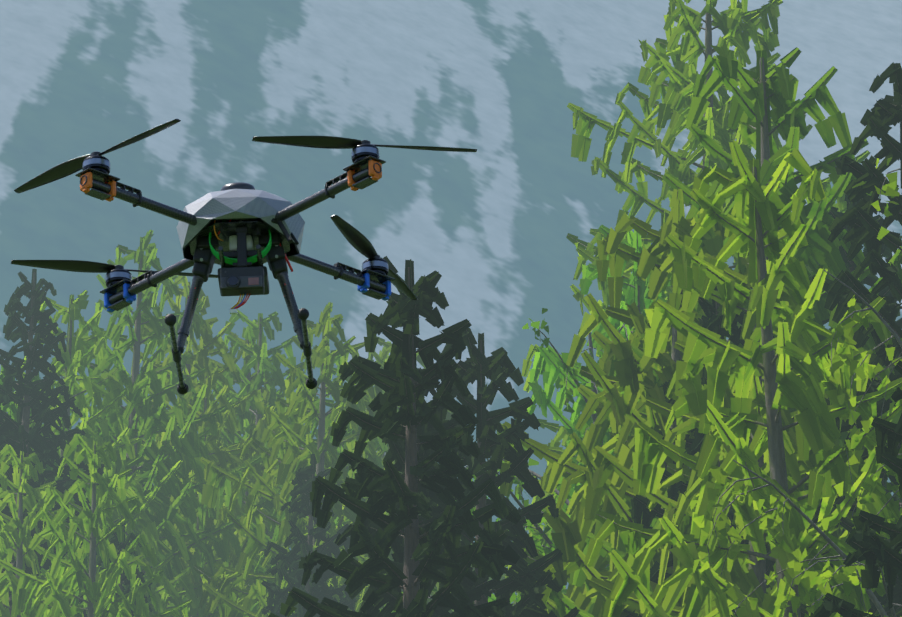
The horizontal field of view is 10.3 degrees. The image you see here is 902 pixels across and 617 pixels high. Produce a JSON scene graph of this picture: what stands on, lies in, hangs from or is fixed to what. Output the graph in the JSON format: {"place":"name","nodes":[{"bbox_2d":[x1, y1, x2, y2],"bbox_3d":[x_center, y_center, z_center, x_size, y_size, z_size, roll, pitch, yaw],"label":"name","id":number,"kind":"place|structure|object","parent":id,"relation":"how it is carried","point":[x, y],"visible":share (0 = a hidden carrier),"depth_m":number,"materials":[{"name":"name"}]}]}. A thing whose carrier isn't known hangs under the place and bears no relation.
{"place":"outdoors","nodes":[
{"label":"outdoors","id":0,"kind":"place"},
{"bbox_2d":[11,119,476,394],"bbox_3d":[-0.361,-0.062,8.530,0.784,0.322,0.628,6,-25,-13],"label":"drone","id":1,"kind":"object","parent":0,"point":[241,233],"visible":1,"depth_m":8.49,"materials":[{"name":"metal"}]},
{"bbox_2d":[0,0,901,602],"bbox_3d":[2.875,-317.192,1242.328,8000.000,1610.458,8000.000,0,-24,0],"label":"terrain","id":2,"kind":"structure","parent":0,"point":[502,212],"depth_m":1523.90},
{"bbox_2d":[0,444,83,616],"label":"larch tree","id":3,"kind":"object","parent":2,"relation":"on","point":[14,541],"visible":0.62,"depth_m":64.39,"materials":[{"name":"green plant"}]},
{"bbox_2d":[0,423,86,610],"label":"spruce tree","id":4,"kind":"object","parent":2,"relation":"on","point":[3,446],"depth_m":67.04,"materials":[{"name":"green plant"}]},
{"bbox_2d":[0,269,124,616],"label":"spruce tree","id":5,"kind":"object","parent":2,"relation":"on","point":[25,438],"visible":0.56,"depth_m":66.78,"materials":[{"name":"green plant"}]},
{"bbox_2d":[30,542,107,616],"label":"larch tree","id":6,"kind":"object","parent":2,"relation":"on","point":[75,601],"depth_m":61.38,"materials":[{"name":"green plant"}]},
{"bbox_2d":[0,366,150,603],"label":"larch tree","id":7,"kind":"object","parent":2,"relation":"on","point":[11,408],"visible":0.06,"depth_m":69.35,"materials":[{"name":"green plant"}]},
{"bbox_2d":[0,435,192,616],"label":"larch tree","id":8,"kind":"object","parent":2,"relation":"on","point":[93,585],"visible":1,"depth_m":57.02,"materials":[{"name":"green plant"}]},
{"bbox_2d":[0,290,196,616],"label":"larch tree","id":9,"kind":"object","parent":2,"relation":"on","point":[115,392],"visible":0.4,"depth_m":70.88,"materials":[{"name":"green plant"}]},
{"bbox_2d":[87,523,152,616],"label":"spruce tree","id":10,"kind":"object","parent":2,"relation":"on","point":[131,537],"visible":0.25,"depth_m":61.10,"materials":[{"name":"green plant"}]},
{"bbox_2d":[45,409,216,616],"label":"larch tree","id":11,"kind":"object","parent":2,"relation":"on","point":[140,482],"visible":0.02,"depth_m":73.60,"materials":[{"name":"green plant"}]},
{"bbox_2d":[23,230,280,616],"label":"larch tree","id":12,"kind":"object","parent":2,"relation":"on","point":[189,446],"visible":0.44,"depth_m":73.28,"materials":[{"name":"green plant"}]},
{"bbox_2d":[120,275,283,616],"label":"larch tree","id":13,"kind":"object","parent":2,"relation":"on","point":[199,358],"visible":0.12,"depth_m":79.09,"materials":[{"name":"green plant"}]},
{"bbox_2d":[137,366,283,616],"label":"larch tree","id":14,"kind":"object","parent":2,"relation":"on","point":[222,458],"visible":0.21,"depth_m":75.30,"materials":[{"name":"green plant"}]},
{"bbox_2d":[196,332,295,549],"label":"larch tree","id":15,"kind":"object","parent":2,"relation":"on","point":[212,364],"visible":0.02,"depth_m":86.42,"materials":[{"name":"green plant"}]},
{"bbox_2d":[197,310,348,585],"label":"larch tree","id":16,"kind":"object","parent":2,"relation":"on","point":[262,362],"visible":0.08,"depth_m":85.43,"materials":[{"name":"green plant"}]},
{"bbox_2d":[261,454,356,616],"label":"spruce tree","id":17,"kind":"object","parent":2,"relation":"on","point":[305,477],"visible":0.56,"depth_m":59.43,"materials":[{"name":"green plant"}]},
{"bbox_2d":[193,302,437,616],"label":"larch tree","id":18,"kind":"object","parent":2,"relation":"on","point":[297,455],"visible":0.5,"depth_m":64.83,"materials":[{"name":"green plant"}]},
{"bbox_2d":[247,355,387,616],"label":"larch tree","id":19,"kind":"object","parent":2,"relation":"on","point":[380,445],"visible":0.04,"depth_m":69.24,"materials":[{"name":"green plant"}]},
{"bbox_2d":[326,517,384,606],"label":"larch tree","id":20,"kind":"object","parent":2,"relation":"on","point":[336,521],"depth_m":66.42,"materials":[{"name":"green plant"}]},
{"bbox_2d":[294,460,460,616],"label":"larch tree","id":21,"kind":"object","parent":2,"relation":"on","point":[363,558],"visible":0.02,"depth_m":60.96,"materials":[{"name":"green plant"}]},
{"bbox_2d":[248,336,517,605],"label":"larch tree","id":22,"kind":"object","parent":2,"relation":"on","point":[381,361],"visible":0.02,"depth_m":73.57,"materials":[{"name":"green plant"}]},
{"bbox_2d":[268,256,520,616],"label":"spruce tree","id":23,"kind":"object","parent":2,"relation":"on","point":[397,377],"visible":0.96,"depth_m":21.36,"materials":[{"name":"green plant"}]},
{"bbox_2d":[288,341,505,610],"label":"larch tree","id":24,"kind":"object","parent":2,"relation":"on","point":[385,360],"visible":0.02,"depth_m":86.23,"materials":[{"name":"green plant"}]},
{"bbox_2d":[334,367,499,616],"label":"spruce tree","id":25,"kind":"object","parent":2,"relation":"on","point":[396,452],"visible":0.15,"depth_m":26.41,"materials":[{"name":"green plant"}]},
{"bbox_2d":[392,328,579,616],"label":"spruce tree","id":26,"kind":"object","parent":2,"relation":"on","point":[497,368],"visible":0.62,"depth_m":27.40,"materials":[{"name":"green plant"}]},
{"bbox_2d":[373,302,650,616],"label":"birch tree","id":27,"kind":"object","parent":2,"relation":"on","point":[550,544],"visible":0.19,"depth_m":33.20,"materials":[{"name":"green plant"}]},
{"bbox_2d":[504,435,567,597],"bbox_3d":[1.184,10.154,43.294,6.976,20.539,7.633,8,-26,-17],"label":"larch tree","id":28,"kind":"object","parent":2,"relation":"on","point":[564,440],"visible":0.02,"depth_m":47.28,"materials":[{"name":"green plant"}]},
{"bbox_2d":[488,225,695,601],"bbox_3d":[1.137,7.752,35.891,6.227,18.336,6.814,-18,-30,35],"label":"larch tree","id":29,"kind":"object","parent":2,"relation":"on","point":[635,289],"visible":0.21,"depth_m":38.82,"materials":[{"name":"green plant"}]},
{"bbox_2d":[505,309,704,616],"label":"larch tree","id":30,"kind":"object","parent":2,"relation":"on","point":[601,563],"visible":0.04,"depth_m":31.46,"materials":[{"name":"green plant"}]},
{"bbox_2d":[564,285,672,404],"bbox_3d":[1.518,8.654,39.520,6.758,19.899,7.395,-4,-25,9],"label":"larch tree","id":31,"kind":"object","parent":2,"relation":"on","point":[566,399],"depth_m":42.93,"materials":[{"name":"green plant"}]},
{"bbox_2d":[500,189,841,616],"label":"larch tree","id":32,"kind":"object","parent":2,"relation":"on","point":[633,379],"visible":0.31,"depth_m":29.13,"materials":[{"name":"green plant"}]},
{"bbox_2d":[497,0,869,554],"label":"larch tree","id":33,"kind":"object","parent":2,"relation":"on","point":[676,92],"visible":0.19,"depth_m":43.76,"materials":[{"name":"green plant"}]},
{"bbox_2d":[623,283,776,616],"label":"spruce tree","id":34,"kind":"object","parent":2,"relation":"on","point":[714,314],"visible":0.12,"depth_m":28.25,"materials":[{"name":"green plant"}]},
{"bbox_2d":[549,39,901,616],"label":"larch tree","id":35,"kind":"object","parent":2,"relation":"on","point":[759,92],"visible":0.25,"depth_m":30.45,"materials":[{"name":"green plant"}]},
{"bbox_2d":[584,248,886,616],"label":"larch tree","id":36,"kind":"object","parent":2,"relation":"on","point":[745,577],"visible":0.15,"depth_m":26.15,"materials":[{"name":"green plant"}]},
{"bbox_2d":[584,140,901,616],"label":"larch tree","id":37,"kind":"object","parent":2,"relation":"on","point":[792,381],"visible":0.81,"depth_m":23.21,"materials":[{"name":"green plant"}]},
{"bbox_2d":[690,157,901,616],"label":"tree","id":38,"kind":"object","parent":2,"relation":"on","point":[850,576],"visible":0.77,"depth_m":21.53,"materials":[{"name":"green plant"}]},
{"bbox_2d":[800,62,901,616],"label":"spruce tree","id":39,"kind":"object","parent":2,"relation":"on","point":[878,121],"visible":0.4,"depth_m":26.11,"materials":[{"name":"green plant"}]},
{"bbox_2d":[807,194,901,532],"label":"spruce tree","id":40,"kind":"object","parent":2,"relation":"on","point":[851,265],"visible":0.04,"depth_m":33.36,"materials":[{"name":"green plant"}]},
{"bbox_2d":[809,360,901,616],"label":"spruce tree","id":41,"kind":"object","parent":2,"relation":"on","point":[874,549],"visible":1,"depth_m":18.42,"materials":[{"name":"green plant"}]}
]}

